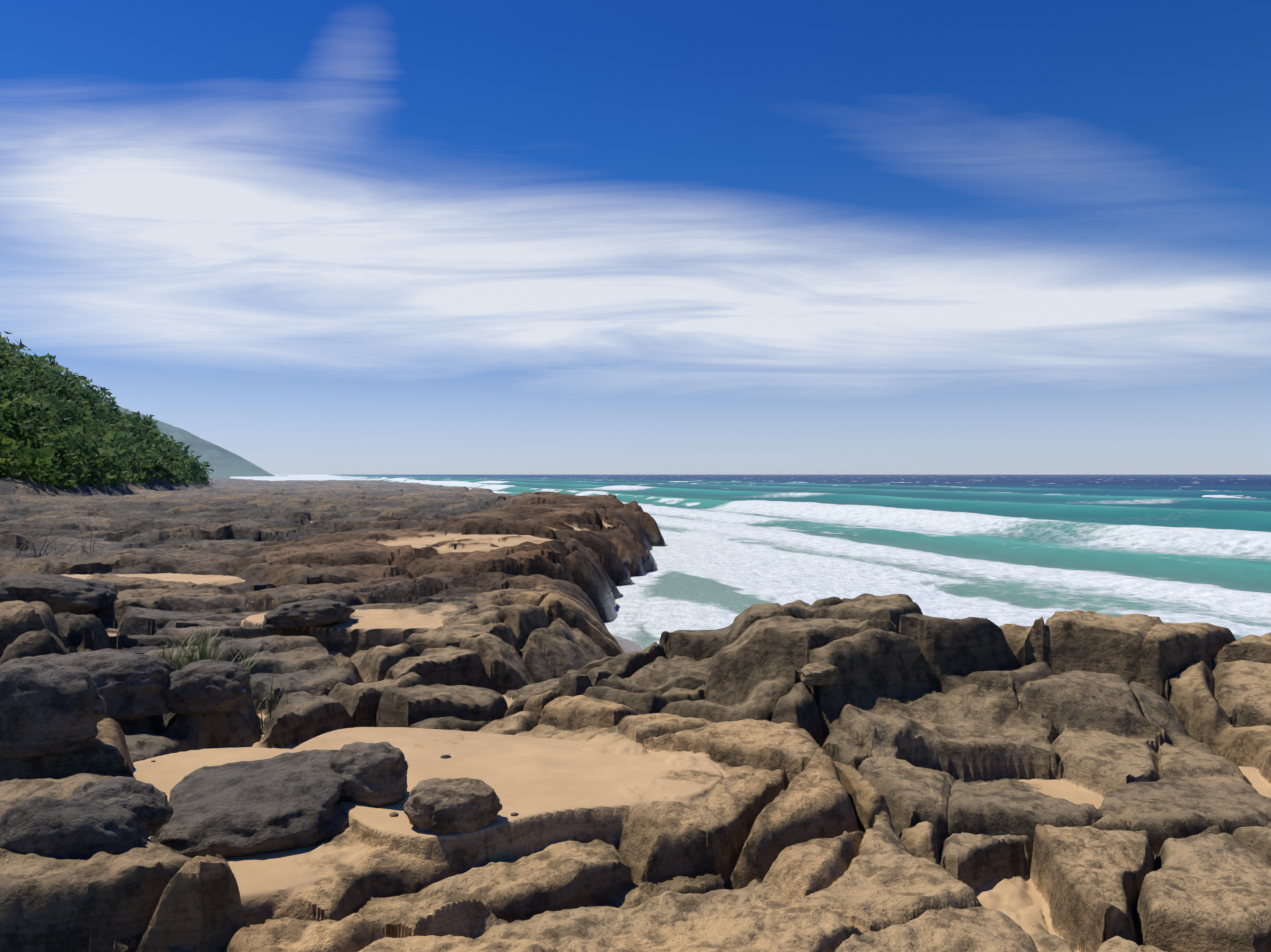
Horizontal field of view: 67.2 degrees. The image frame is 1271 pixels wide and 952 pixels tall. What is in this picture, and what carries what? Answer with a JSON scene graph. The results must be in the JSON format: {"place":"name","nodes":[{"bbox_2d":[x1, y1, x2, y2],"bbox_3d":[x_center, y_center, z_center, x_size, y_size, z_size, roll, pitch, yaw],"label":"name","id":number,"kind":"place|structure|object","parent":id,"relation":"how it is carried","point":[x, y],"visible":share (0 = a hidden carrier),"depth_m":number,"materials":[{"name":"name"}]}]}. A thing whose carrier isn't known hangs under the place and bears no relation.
{"place":"outdoors","nodes":[
{"label":"outdoors","id":0,"kind":"place"},
{"bbox_2d":[105,402,287,477],"bbox_3d":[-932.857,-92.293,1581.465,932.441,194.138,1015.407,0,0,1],"label":"headland","id":1,"kind":"structure","parent":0,"point":[224,463],"depth_m":1504.69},
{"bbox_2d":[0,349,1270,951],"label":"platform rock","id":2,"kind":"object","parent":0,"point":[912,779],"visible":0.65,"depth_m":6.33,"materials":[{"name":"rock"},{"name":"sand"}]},
{"bbox_2d":[0,657,106,759],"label":"boulder","id":3,"kind":"object","parent":2,"relation":"on","point":[53,707],"visible":1,"depth_m":4.68,"materials":[{"name":"grey stone"}]},
{"bbox_2d":[0,574,118,614],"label":"boulder","id":4,"kind":"object","parent":2,"relation":"on","point":[56,594],"visible":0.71,"depth_m":11.17,"materials":[{"name":"grey stone"}]},
{"bbox_2d":[1,503,121,557],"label":"grass","id":5,"kind":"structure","parent":2,"relation":"on","point":[45,550],"depth_m":18.90,"materials":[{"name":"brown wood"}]},
{"bbox_2d":[0,796,147,859],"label":"boulder","id":6,"kind":"object","parent":2,"relation":"on","point":[83,829],"visible":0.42,"depth_m":3.73,"materials":[{"name":"grey stone"}]},
{"bbox_2d":[36,648,174,720],"bbox_3d":[-3.648,1.405,6.444,1.021,0.452,0.647,0,0,1],"label":"boulder","id":7,"kind":"object","parent":2,"relation":"on","point":[130,686],"visible":0.5,"depth_m":6.31,"materials":[{"name":"grey stone"}]},
{"bbox_2d":[0,331,213,489],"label":"bushes","id":8,"kind":"object","parent":2,"relation":"on","point":[98,438],"visible":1,"depth_m":74.94,"materials":[{"name":"green plant"}]},
{"bbox_2d":[66,776,173,837],"bbox_3d":[-2.221,1.423,4.093,0.474,0.252,0.266,0,0,1],"label":"boulder","id":9,"kind":"object","parent":2,"relation":"on","point":[101,791],"visible":0.5,"depth_m":4.05,"materials":[{"name":"grey stone"}]},
{"bbox_2d":[104,794,158,836],"bbox_3d":[-2.132,1.439,4.018,0.263,0.196,0.154,0,0,-17],"label":"boulder","id":10,"kind":"object","parent":2,"relation":"on","point":[139,807],"visible":0.4,"depth_m":3.99,"materials":[{"name":"grey stone"}]},
{"bbox_2d":[122,624,289,730],"bbox_3d":[-3.275,1.520,7.333,1.272,0.789,0.720,0,0,1],"label":"grass tuft","id":11,"kind":"object","parent":2,"relation":"on","point":[203,653],"visible":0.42,"depth_m":7.30,"materials":[{"name":"green plant"}]},
{"bbox_2d":[160,659,252,713],"bbox_3d":[-2.977,1.455,6.594,0.657,0.358,0.382,0,0,1],"label":"boulder","id":12,"kind":"object","parent":2,"relation":"on","point":[210,686],"visible":0.85,"depth_m":6.44,"materials":[{"name":"grey stone"}]},
{"bbox_2d":[150,749,348,857],"bbox_3d":[-1.861,1.599,4.657,0.905,0.339,0.883,0,0,-15],"label":"slab boulder","id":13,"kind":"object","parent":2,"relation":"on","point":[287,800],"visible":0.83,"depth_m":4.46,"materials":[{"name":"grey stone"}]},
{"bbox_2d":[329,742,407,805],"bbox_3d":[-1.376,1.514,4.849,0.487,0.317,0.284,0,0,17],"label":"boulder","id":14,"kind":"object","parent":13,"relation":"on","point":[373,774],"visible":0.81,"depth_m":4.72,"materials":[{"name":"grey stone"}]},
{"bbox_2d":[262,599,354,629],"bbox_3d":[-3.731,1.570,10.847,0.978,0.365,1.004,0,0,1],"label":"boulder","id":15,"kind":"object","parent":2,"relation":"on","point":[309,613],"visible":1,"depth_m":10.46,"materials":[{"name":"grey stone"}]},
{"bbox_2d":[151,581,517,816],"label":"pebbles","id":16,"kind":"object","parent":2,"relation":"on","point":[393,814],"visible":0.04,"depth_m":4.61,"materials":[{"name":"stone"}]},
{"bbox_2d":[404,778,502,832],"bbox_3d":[-0.856,1.548,4.494,0.451,0.259,0.268,0,0,1],"label":"boulder","id":17,"kind":"object","parent":2,"relation":"on","point":[426,796],"visible":0.83,"depth_m":4.42,"materials":[{"name":"grey stone"}]},
{"bbox_2d":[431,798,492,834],"bbox_3d":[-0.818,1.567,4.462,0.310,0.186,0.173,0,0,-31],"label":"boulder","id":18,"kind":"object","parent":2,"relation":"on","point":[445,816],"visible":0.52,"depth_m":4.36,"materials":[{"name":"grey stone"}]},
{"bbox_2d":[800,662,839,685],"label":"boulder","id":19,"kind":"object","parent":2,"relation":"on","point":[818,673],"visible":1,"depth_m":7.02,"materials":[{"name":"brown stone"}]},
{"bbox_2d":[0,0,1270,473],"label":"sky","id":20,"kind":"structure","parent":0,"point":[288,236],"materials":[{"name":"blue"}]},
{"bbox_2d":[230,474,1270,649],"bbox_3d":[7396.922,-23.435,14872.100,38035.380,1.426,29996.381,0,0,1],"label":"ocean","id":21,"kind":"structure","parent":0,"point":[1016,549],"depth_m":39.69,"materials":[{"name":"teal liquid"}]}
]}

